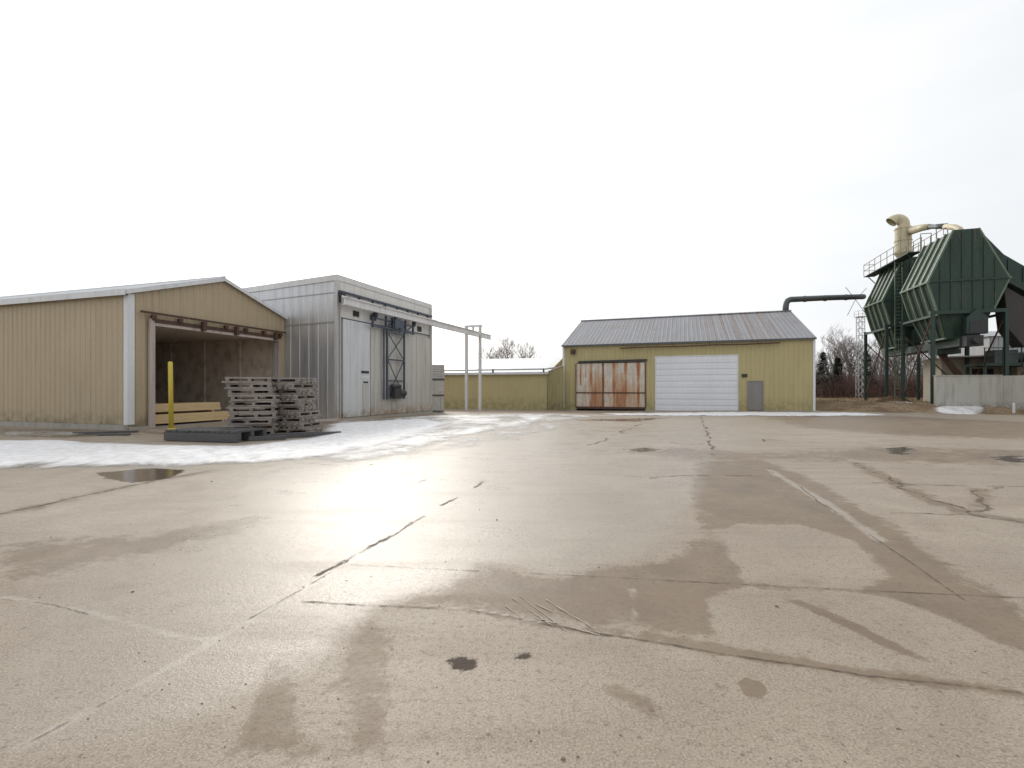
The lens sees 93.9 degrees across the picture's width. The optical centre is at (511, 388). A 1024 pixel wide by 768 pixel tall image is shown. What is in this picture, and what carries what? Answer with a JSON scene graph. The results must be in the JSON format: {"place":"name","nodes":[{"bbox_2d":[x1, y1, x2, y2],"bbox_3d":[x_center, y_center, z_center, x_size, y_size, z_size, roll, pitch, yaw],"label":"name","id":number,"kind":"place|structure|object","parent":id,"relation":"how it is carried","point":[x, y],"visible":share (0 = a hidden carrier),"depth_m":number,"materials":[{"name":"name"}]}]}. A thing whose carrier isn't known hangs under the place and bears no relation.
{"place":"outdoors","nodes":[
{"label":"outdoors","id":0,"kind":"place"},
{"bbox_2d":[0,396,1023,767],"bbox_3d":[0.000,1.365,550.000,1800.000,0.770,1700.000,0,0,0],"label":"ground","id":1,"kind":"structure","parent":0,"point":[228,548],"depth_m":3.54,"materials":[{"name":"concrete"}]},
{"bbox_2d":[8,599,88,613],"bbox_3d":[-3.351,1.556,3.444,0.887,0.001,0.045,0,0,15],"label":"pavement crack","id":2,"kind":"object","parent":1,"relation":"on","point":[60,606],"visible":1,"depth_m":3.42,"materials":[{"name":"grey concrete"}]},
{"bbox_2d":[31,690,128,740],"bbox_3d":[-2.061,1.556,2.278,0.012,0.001,0.430,0,0,22],"label":"pavement joint","id":3,"kind":"object","parent":1,"relation":"on","point":[66,722],"visible":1,"depth_m":2.20,"materials":[{"name":"grey concrete"}]},
{"bbox_2d":[0,473,195,513],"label":"pavement joint","id":4,"kind":"object","parent":1,"relation":"on","point":[85,495],"visible":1,"depth_m":6.73,"materials":[{"name":"grey concrete"}]},
{"bbox_2d":[96,433,130,434],"bbox_3d":[-13.399,1.518,16.078,1.104,0.060,0.180,0,0,5],"label":"board","id":5,"kind":"object","parent":1,"relation":"on","point":[113,434],"visible":1,"depth_m":16.02,"materials":[{"name":"grey wood"}]},
{"bbox_2d":[0,276,286,429],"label":"storage shed","id":6,"kind":"structure","parent":1,"relation":"on","point":[99,358],"depth_m":19.80,"materials":[{"name":"metal"}]},
{"bbox_2d":[155,411,229,423],"bbox_3d":[-14.719,1.298,21.344,1.096,0.473,4.005,0,0,17],"label":"lumber pack","id":7,"kind":"object","parent":6,"relation":"on","point":[161,418],"visible":0.6,"depth_m":21.36,"materials":[{"name":"beige wood"}]},
{"bbox_2d":[155,402,220,411],"bbox_3d":[-14.881,0.836,21.160,1.096,0.428,3.557,0,0,17],"label":"lumber pack","id":8,"kind":"object","parent":7,"relation":"on","point":[193,406],"visible":0.53,"depth_m":21.28,"materials":[{"name":"beige wood"}]},
{"bbox_2d":[166,361,175,429],"bbox_3d":[-13.150,0.301,18.450,0.332,2.722,0.340,0,0,18],"label":"bollard","id":9,"kind":"object","parent":1,"relation":"on","point":[170,398],"visible":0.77,"depth_m":18.39,"materials":[{"name":"yellow metal"}]},
{"bbox_2d":[164,427,267,442],"bbox_3d":[-9.059,1.393,14.717,2.530,0.335,1.356,0,0,12],"label":"timber skid","id":10,"kind":"object","parent":1,"relation":"on","point":[219,434],"visible":0.98,"depth_m":14.17,"materials":[{"name":"grey wood"}]},
{"bbox_2d":[267,429,278,435],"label":"pallet","id":11,"kind":"object","parent":1,"relation":"on","point":[271,431],"visible":0.23,"depth_m":15.77,"materials":[{"name":"grey wood"}]},
{"bbox_2d":[227,423,278,429],"bbox_3d":[-8.600,1.244,15.987,1.484,0.197,1.127,0,0,-23],"label":"pallet","id":12,"kind":"object","parent":11,"relation":"on","point":[271,426],"visible":0.43,"depth_m":15.66,"materials":[{"name":"grey wood"}]},
{"bbox_2d":[225,417,280,424],"bbox_3d":[-8.539,1.051,15.922,1.470,0.196,1.127,0,0,-12],"label":"pallet","id":13,"kind":"object","parent":12,"relation":"on","point":[249,421],"visible":0.74,"depth_m":15.46,"materials":[{"name":"grey wood"}]},
{"bbox_2d":[228,412,279,418],"bbox_3d":[-8.543,0.861,15.894,1.484,0.194,1.112,0,0,-23],"label":"pallet","id":14,"kind":"object","parent":13,"relation":"on","point":[249,415],"visible":0.81,"depth_m":15.45,"materials":[{"name":"grey wood"}]},
{"bbox_2d":[226,406,277,412],"bbox_3d":[-8.598,0.668,15.886,1.497,0.194,1.125,0,0,-26],"label":"pallet","id":15,"kind":"object","parent":14,"relation":"on","point":[234,410],"visible":0.84,"depth_m":15.39,"materials":[{"name":"grey wood"}]},
{"bbox_2d":[228,400,281,406],"bbox_3d":[-8.483,0.475,15.977,1.489,0.195,1.115,0,0,-12],"label":"pallet","id":16,"kind":"object","parent":15,"relation":"on","point":[253,404],"visible":0.84,"depth_m":15.49,"materials":[{"name":"grey wood"}]},
{"bbox_2d":[228,394,279,400],"bbox_3d":[-8.552,0.284,15.900,1.484,0.197,1.127,0,0,-25],"label":"pallet","id":17,"kind":"object","parent":16,"relation":"on","point":[256,398],"visible":0.9,"depth_m":15.44,"materials":[{"name":"grey wood"}]},
{"bbox_2d":[227,389,278,394],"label":"pallet","id":18,"kind":"object","parent":17,"relation":"on","point":[253,391],"visible":0.87,"depth_m":15.52,"materials":[{"name":"grey wood"}]},
{"bbox_2d":[224,383,275,388],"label":"pallet","id":19,"kind":"object","parent":18,"relation":"on","point":[252,385],"visible":0.9,"depth_m":15.47,"materials":[{"name":"grey wood"}]},
{"bbox_2d":[222,377,275,382],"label":"pallet","id":20,"kind":"object","parent":19,"relation":"on","point":[250,379],"visible":0.95,"depth_m":15.41,"materials":[{"name":"grey wood"}]},
{"bbox_2d":[250,575,324,617],"bbox_3d":[-1.671,1.556,3.607,0.018,0.001,0.928,0,0,17],"label":"pavement joint","id":21,"kind":"object","parent":1,"relation":"on","point":[286,597],"visible":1,"depth_m":3.58,"materials":[{"name":"grey concrete"}]},
{"bbox_2d":[276,426,322,432],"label":"pallet","id":22,"kind":"object","parent":1,"relation":"on","point":[311,429],"visible":0.49,"depth_m":16.43,"materials":[{"name":"grey wood"}]},
{"bbox_2d":[276,421,322,428],"bbox_3d":[-7.539,1.244,16.787,1.125,0.194,1.497,0,0,7],"label":"pallet","id":23,"kind":"object","parent":22,"relation":"on","point":[296,425],"visible":0.69,"depth_m":16.17,"materials":[{"name":"grey wood"}]},
{"bbox_2d":[266,416,317,422],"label":"pallet","id":24,"kind":"object","parent":23,"relation":"on","point":[297,419],"visible":0.61,"depth_m":16.22,"materials":[{"name":"grey wood"}]},
{"bbox_2d":[268,410,321,416],"bbox_3d":[-7.603,0.860,16.805,1.127,0.197,1.484,0,0,9],"label":"pallet","id":25,"kind":"object","parent":24,"relation":"on","point":[301,414],"visible":0.77,"depth_m":16.27,"materials":[{"name":"grey wood"}]},
{"bbox_2d":[265,405,315,411],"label":"pallet","id":26,"kind":"object","parent":25,"relation":"on","point":[294,408],"visible":0.71,"depth_m":16.21,"materials":[{"name":"grey wood"}]},
{"bbox_2d":[262,400,314,405],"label":"pallet","id":27,"kind":"object","parent":26,"relation":"on","point":[295,402],"visible":0.69,"depth_m":16.30,"materials":[{"name":"grey wood"}]},
{"bbox_2d":[266,394,316,399],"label":"pallet","id":28,"kind":"object","parent":27,"relation":"on","point":[298,397],"visible":0.87,"depth_m":16.43,"materials":[{"name":"grey wood"}]},
{"bbox_2d":[263,389,317,394],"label":"pallet","id":29,"kind":"object","parent":28,"relation":"on","point":[295,391],"visible":0.66,"depth_m":16.27,"materials":[{"name":"grey wood"}]},
{"bbox_2d":[263,383,314,388],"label":"pallet","id":30,"kind":"object","parent":29,"relation":"on","point":[294,385],"visible":0.84,"depth_m":16.15,"materials":[{"name":"grey wood"}]},
{"bbox_2d":[264,378,316,382],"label":"pallet","id":31,"kind":"object","parent":30,"relation":"on","point":[295,380],"visible":0.78,"depth_m":16.46,"materials":[{"name":"grey wood"}]},
{"bbox_2d":[314,418,338,422],"bbox_3d":[-6.620,1.120,17.050,0.040,0.100,1.000,-36,-17,25],"label":"board","id":32,"kind":"object","parent":23,"relation":"on","point":[325,420],"visible":1,"depth_m":17.01,"materials":[{"name":"grey wood"}]},
{"bbox_2d":[242,274,432,419],"bbox_3d":[-14.612,-2.025,31.604,16.300,7.670,9.420,0,0,21],"label":"drying kiln","id":33,"kind":"object","parent":1,"relation":"on","point":[333,345],"visible":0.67,"depth_m":25.69,"materials":[{"name":"metal"}]},
{"bbox_2d":[342,319,369,417],"bbox_3d":[-8.374,-1.080,25.782,0.080,5.120,2.200,0,0,21],"label":"light panel door","id":34,"kind":"structure","parent":33,"relation":"in","point":[355,335],"depth_m":25.57,"materials":[{"name":"metal"}]},
{"bbox_2d":[370,327,429,414],"bbox_3d":[-6.799,-1.005,29.864,0.095,4.970,6.450,0,0,21],"label":"large panel door","id":35,"kind":"structure","parent":33,"relation":"in","point":[417,348],"depth_m":29.64,"materials":[{"name":"metal"}]},
{"bbox_2d":[342,295,491,410],"bbox_3d":[-5.166,-1.620,32.772,1.500,6.960,18.550,0,0,21],"label":"overhead rail","id":36,"kind":"object","parent":33,"relation":"attached to","point":[371,307],"visible":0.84,"depth_m":34.11,"materials":[{"name":"white metal"}]},
{"bbox_2d":[371,312,415,399],"bbox_3d":[-6.979,-1.915,28.497,0.460,5.050,4.270,0,0,21],"label":"door carrier","id":37,"kind":"object","parent":36,"relation":"hanging from","point":[396,391],"depth_m":28.33,"materials":[{"name":"black metal"}]},
{"bbox_2d":[316,481,482,575],"bbox_3d":[-1.035,1.556,6.036,0.104,0.001,4.296,0,0,15],"label":"pavement joint","id":38,"kind":"object","parent":1,"relation":"on","point":[338,564],"visible":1,"depth_m":4.81,"materials":[{"name":"grey concrete"}]},
{"bbox_2d":[432,397,443,411],"bbox_3d":[-5.403,1.103,34.616,0.900,1.095,1.198,0,0,-9],"label":"kiln pack","id":39,"kind":"object","parent":1,"relation":"on","point":[437,404],"visible":0.88,"depth_m":34.06,"materials":[{"name":"grey wood"}]},
{"bbox_2d":[432,381,443,395],"bbox_3d":[-5.375,-0.037,34.611,0.900,1.095,1.199,0,0,-9],"label":"kiln pack","id":40,"kind":"object","parent":39,"relation":"on","point":[437,388],"visible":0.86,"depth_m":34.05,"materials":[{"name":"beige wood"}]},
{"bbox_2d":[432,365,444,379],"bbox_3d":[-5.339,-1.177,34.602,0.900,1.095,1.200,0,0,-7],"label":"kiln pack","id":41,"kind":"object","parent":40,"relation":"on","point":[437,372],"visible":0.93,"depth_m":34.03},
{"bbox_2d":[0,402,983,467],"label":"snow","id":42,"kind":"structure","parent":1,"relation":"on","point":[354,440],"depth_m":12.79,"materials":[{"name":"white snow"}]},
{"bbox_2d":[72,430,138,433],"bbox_3d":[-14.356,1.518,16.898,1.902,0.060,0.180,0,0,-15],"label":"board","id":43,"kind":"object","parent":42,"relation":"on","point":[106,432],"visible":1,"depth_m":16.85,"materials":[{"name":"grey wood"}]},
{"bbox_2d":[249,435,285,440],"bbox_3d":[-7.413,1.485,14.502,1.000,0.120,0.140,0,0,-22],"label":"timber","id":44,"kind":"object","parent":42,"relation":"on","point":[276,437],"visible":1,"depth_m":14.45,"materials":[{"name":"grey wood"}]},
{"bbox_2d":[268,431,318,437],"bbox_3d":[-6.961,1.470,15.274,1.500,0.150,0.110,0,0,-40],"label":"timber","id":45,"kind":"object","parent":42,"relation":"on","point":[301,434],"visible":0.79,"depth_m":15.33,"materials":[{"name":"grey wood"}]},
{"bbox_2d":[319,431,340,435],"bbox_3d":[-6.347,1.485,15.845,1.300,0.120,0.090,0,0,-28],"label":"timber","id":46,"kind":"object","parent":42,"relation":"on","point":[326,433],"visible":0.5,"depth_m":15.93,"materials":[{"name":"grey wood"}]},
{"bbox_2d":[476,342,509,358],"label":"bare tree","id":47,"kind":"object","parent":1,"relation":"on","point":[498,355],"visible":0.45,"depth_m":63.97,"materials":[{"name":"brown plant"}]},
{"bbox_2d":[432,358,561,409],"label":"building","id":48,"kind":"structure","parent":1,"relation":"on","point":[516,383],"depth_m":41.06,"materials":[{"name":"yellow metal"}]},
{"bbox_2d":[2,416,1013,762],"bbox_3d":[6.984,1.560,14.976,37.859,0.045,25.963,0,0,0],"label":"grit","id":49,"kind":"object","parent":1,"relation":"on","point":[576,606],"visible":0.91,"depth_m":2.56,"materials":[{"name":"grey gravel"}]},
{"bbox_2d":[489,333,528,358],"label":"bare tree","id":50,"kind":"object","parent":1,"relation":"on","point":[507,350],"visible":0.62,"depth_m":62.20,"materials":[{"name":"brown plant"}]},
{"bbox_2d":[430,605,598,634],"bbox_3d":[-0.002,1.555,3.268,1.220,0.001,0.090,0,0,20],"label":"scrape mark","id":51,"kind":"object","parent":1,"relation":"on","point":[560,624],"visible":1,"depth_m":3.13,"materials":[{"name":"concrete"}]},
{"bbox_2d":[504,338,542,358],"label":"bare tree","id":52,"kind":"object","parent":1,"relation":"on","point":[531,351],"visible":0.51,"depth_m":62.58,"materials":[{"name":"brown plant"}]},
{"bbox_2d":[511,597,554,627],"bbox_3d":[0.139,1.555,3.341,0.015,0.001,0.533,0,0,-32],"label":"scrape mark","id":53,"kind":"object","parent":1,"relation":"on","point":[534,613],"visible":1,"depth_m":3.28,"materials":[{"name":"concrete"}]},
{"bbox_2d":[519,595,564,629],"bbox_3d":[0.204,1.555,3.342,0.015,0.001,0.595,0,0,-29],"label":"scrape mark","id":54,"kind":"object","parent":1,"relation":"on","point":[542,612],"visible":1,"depth_m":3.31,"materials":[{"name":"concrete"}]},
{"bbox_2d":[547,365,563,410],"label":"return wall","id":55,"kind":"structure","parent":1,"relation":"on","point":[555,388],"depth_m":38.53,"materials":[{"name":"yellow metal"}]},
{"bbox_2d":[305,601,1019,692],"bbox_3d":[0.553,1.556,3.051,4.305,0.001,0.192,0,0,15],"label":"pavement crack","id":56,"kind":"object","parent":1,"relation":"on","point":[701,649],"visible":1,"depth_m":2.78,"materials":[{"name":"grey concrete"}]},
{"bbox_2d":[350,564,1023,597],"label":"pavement joint","id":57,"kind":"object","parent":1,"relation":"on","point":[746,584],"visible":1,"depth_m":3.79,"materials":[{"name":"grey concrete"}]},
{"bbox_2d":[561,310,816,411],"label":"workshop","id":58,"kind":"structure","parent":1,"relation":"on","point":[754,361],"depth_m":36.26,"materials":[{"name":"metal"}]},
{"bbox_2d":[576,362,645,408],"bbox_3d":[7.702,-0.240,37.616,5.460,3.600,0.065,0,0,19],"label":"sliding door","id":59,"kind":"structure","parent":58,"relation":"in","point":[598,385],"depth_m":37.59,"materials":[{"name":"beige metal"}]},
{"bbox_2d":[656,356,736,410],"bbox_3d":[13.656,-0.395,35.566,5.600,4.050,0.075,0,0,19],"label":"roll up door","id":60,"kind":"structure","parent":58,"relation":"in","point":[697,382],"depth_m":35.53,"materials":[{"name":"white metal"}]},
{"bbox_2d":[749,382,761,409],"bbox_3d":[17.432,0.505,34.221,0.860,2.050,0.110,0,0,20],"label":"entry door","id":61,"kind":"structure","parent":58,"relation":"in","point":[755,388],"depth_m":34.22,"materials":[{"name":"grey metal"}]},
{"bbox_2d":[782,287,865,315],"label":"blower duct","id":62,"kind":"object","parent":58,"relation":"attached to","point":[788,300],"visible":0.93,"depth_m":41.75,"materials":[{"name":"metal"}]},
{"bbox_2d":[649,475,751,477],"bbox_3d":[3.356,1.556,8.560,1.920,0.001,0.211,0,0,-7],"label":"pavement joint","id":63,"kind":"object","parent":1,"relation":"on","point":[700,475],"visible":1,"depth_m":8.60,"materials":[{"name":"grey concrete"}]},
{"bbox_2d":[701,417,714,454],"bbox_3d":[8.052,1.565,19.975,0.255,0.019,18.568,0,0,21],"label":"pavement joint","id":64,"kind":"object","parent":1,"relation":"on","point":[709,437],"visible":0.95,"depth_m":14.73,"materials":[{"name":"grey concrete"}]},
{"bbox_2d":[816,352,833,394],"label":"evergreen tree","id":65,"kind":"object","parent":1,"relation":"on","point":[822,359],"visible":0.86,"depth_m":55.85,"materials":[{"name":"green plant"}]},
{"bbox_2d":[816,324,850,381],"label":"bare tree","id":66,"kind":"object","parent":1,"relation":"on","point":[830,335],"visible":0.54,"depth_m":65.97,"materials":[{"name":"brown plant"}]},
{"bbox_2d":[830,357,843,395],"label":"evergreen tree","id":67,"kind":"object","parent":1,"relation":"on","point":[837,360],"visible":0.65,"depth_m":56.88,"materials":[{"name":"green plant"}]},
{"bbox_2d":[828,324,877,384],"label":"bare tree","id":68,"kind":"object","parent":1,"relation":"on","point":[849,351],"visible":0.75,"depth_m":60.73,"materials":[{"name":"brown plant"}]},
{"bbox_2d":[835,336,871,382],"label":"bare tree","id":69,"kind":"object","parent":1,"relation":"on","point":[847,351],"visible":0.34,"depth_m":71.82,"materials":[{"name":"brown plant"}]},
{"bbox_2d":[854,310,865,398],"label":"lattice mast","id":70,"kind":"object","parent":1,"relation":"on","point":[858,317],"visible":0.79,"depth_m":50.24,"materials":[{"name":"grey metal"}]},
{"bbox_2d":[853,351,878,393],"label":"evergreen tree","id":71,"kind":"object","parent":1,"relation":"on","point":[869,363],"visible":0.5,"depth_m":57.78,"materials":[{"name":"green plant"}]},
{"bbox_2d":[845,342,892,383],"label":"bare tree","id":72,"kind":"object","parent":1,"relation":"on","point":[874,358],"visible":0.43,"depth_m":60.55,"materials":[{"name":"brown plant"}]},
{"bbox_2d":[816,371,922,397],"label":"red brush","id":73,"kind":"object","parent":1,"relation":"on","point":[848,391],"visible":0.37,"depth_m":54.45,"materials":[{"name":"brown plant"}]},
{"bbox_2d":[816,338,937,394],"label":"grey thicket","id":74,"kind":"object","parent":1,"relation":"on","point":[908,372],"visible":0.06,"depth_m":65.37,"materials":[{"name":"plant"}]},
{"bbox_2d":[869,340,897,376],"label":"bare tree","id":75,"kind":"object","parent":1,"relation":"on","point":[880,355],"visible":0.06,"depth_m":68.36,"materials":[{"name":"grey plant"}]},
{"bbox_2d":[873,396,911,401],"bbox_3d":[29.617,0.820,37.409,3.256,0.581,1.833,0,0,0],"label":"soil pile","id":76,"kind":"object","parent":1,"relation":"on","point":[890,398],"visible":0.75,"depth_m":37.05,"materials":[{"name":"brown soil"}]},
{"bbox_2d":[867,339,920,380],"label":"bare tree","id":77,"kind":"object","parent":1,"relation":"on","point":[892,362],"visible":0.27,"depth_m":61.95,"materials":[{"name":"brown plant"}]},
{"bbox_2d":[863,237,947,399],"bbox_3d":[33.420,-5.251,40.403,4.640,12.822,8.550,0,0,18],"label":"dust collector","id":78,"kind":"object","parent":1,"relation":"on","point":[885,310],"visible":0.73,"depth_m":39.68,"materials":[{"name":"green paint"}]},
{"bbox_2d":[886,214,963,257],"bbox_3d":[32.299,-12.550,36.834,1.855,4.320,7.899,0,0,5],"label":"duct","id":79,"kind":"object","parent":78,"relation":"on","point":[904,229],"visible":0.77,"depth_m":39.59,"materials":[{"name":"beige metal"}]},
{"bbox_2d":[816,396,996,408],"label":"dry grass","id":80,"kind":"structure","parent":1,"relation":"on","point":[872,399],"depth_m":40.67,"materials":[{"name":"brown plant"}]},
{"bbox_2d":[900,353,929,373],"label":"bare tree","id":81,"kind":"object","parent":1,"relation":"on","point":[915,368],"visible":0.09,"depth_m":66.21,"materials":[{"name":"grey plant"}]},
{"bbox_2d":[869,534,963,598],"bbox_3d":[3.594,1.556,4.338,0.032,0.001,1.677,0,0,17],"label":"pavement joint","id":82,"kind":"object","parent":1,"relation":"on","point":[914,564],"visible":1,"depth_m":4.26,"materials":[{"name":"grey concrete"}]},
{"bbox_2d":[883,335,983,374],"bbox_3d":[33.212,-1.228,36.799,3.430,4.624,12.700,0,0,17],"label":"screw conveyor","id":83,"kind":"object","parent":1,"relation":"on","point":[943,349],"visible":0.78,"depth_m":34.41,"materials":[{"name":"metal"}]},
{"bbox_2d":[855,463,1023,522],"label":"pavement crack","id":84,"kind":"object","parent":1,"relation":"on","point":[889,478],"visible":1,"depth_m":6.67,"materials":[{"name":"grey concrete"}]},
{"bbox_2d":[899,227,1011,403],"bbox_3d":[31.438,-4.884,34.118,4.640,12.015,4.780,0,0,17],"label":"dust collector","id":85,"kind":"object","parent":1,"relation":"on","point":[955,284],"visible":0.81,"depth_m":32.62,"materials":[{"name":"green paint"}]},
{"bbox_2d":[921,355,1023,401],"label":"block shed","id":86,"kind":"structure","parent":1,"relation":"on","point":[958,361],"depth_m":36.60,"materials":[{"name":"grey concrete"}]},
{"bbox_2d":[972,369,993,374],"bbox_3d":[35.620,-0.140,36.174,1.300,2.800,0.035,0,0,17],"label":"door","id":87,"kind":"structure","parent":86,"relation":"in","point":[974,371],"depth_m":36.17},
{"bbox_2d":[933,375,1023,408],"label":"retaining wall","id":88,"kind":"structure","parent":1,"relation":"on","point":[982,390],"depth_m":31.24,"materials":[{"name":"concrete"}]},
{"bbox_2d":[948,331,1023,355],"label":"grey loading shed","id":89,"kind":"structure","parent":1,"relation":"on","point":[988,339],"depth_m":39.02,"materials":[{"name":"grey metal"}]},
{"bbox_2d":[970,487,1003,511],"bbox_3d":[6.776,1.556,6.884,2.443,0.001,0.340,0,0,-42],"label":"pavement crack","id":90,"kind":"object","parent":1,"relation":"on","point":[978,500],"visible":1,"depth_m":6.47,"materials":[{"name":"grey concrete"}]},
{"bbox_2d":[962,347,1023,375],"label":"equipment deck","id":91,"kind":"structure","parent":1,"relation":"on","point":[994,358],"depth_m":33.33,"materials":[{"name":"green paint"}]},
{"bbox_2d":[986,237,1023,346],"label":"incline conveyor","id":92,"kind":"object","parent":91,"relation":"on","point":[1012,297],"visible":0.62,"depth_m":32.22,"materials":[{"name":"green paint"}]},
{"bbox_2d":[1012,403,1014,412],"bbox_3d":[31.060,1.210,29.590,0.133,0.700,0.140,0,0,0],"label":"marker stub","id":93,"kind":"object","parent":1,"relation":"on","point":[1013,407],"visible":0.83,"depth_m":29.55,"materials":[{"name":"white plastic"}]},
{"bbox_2d":[0,0,1023,375],"label":"sky","id":94,"kind":"structure","parent":0,"point":[528,170],"materials":[{"name":"white"}]}
]}

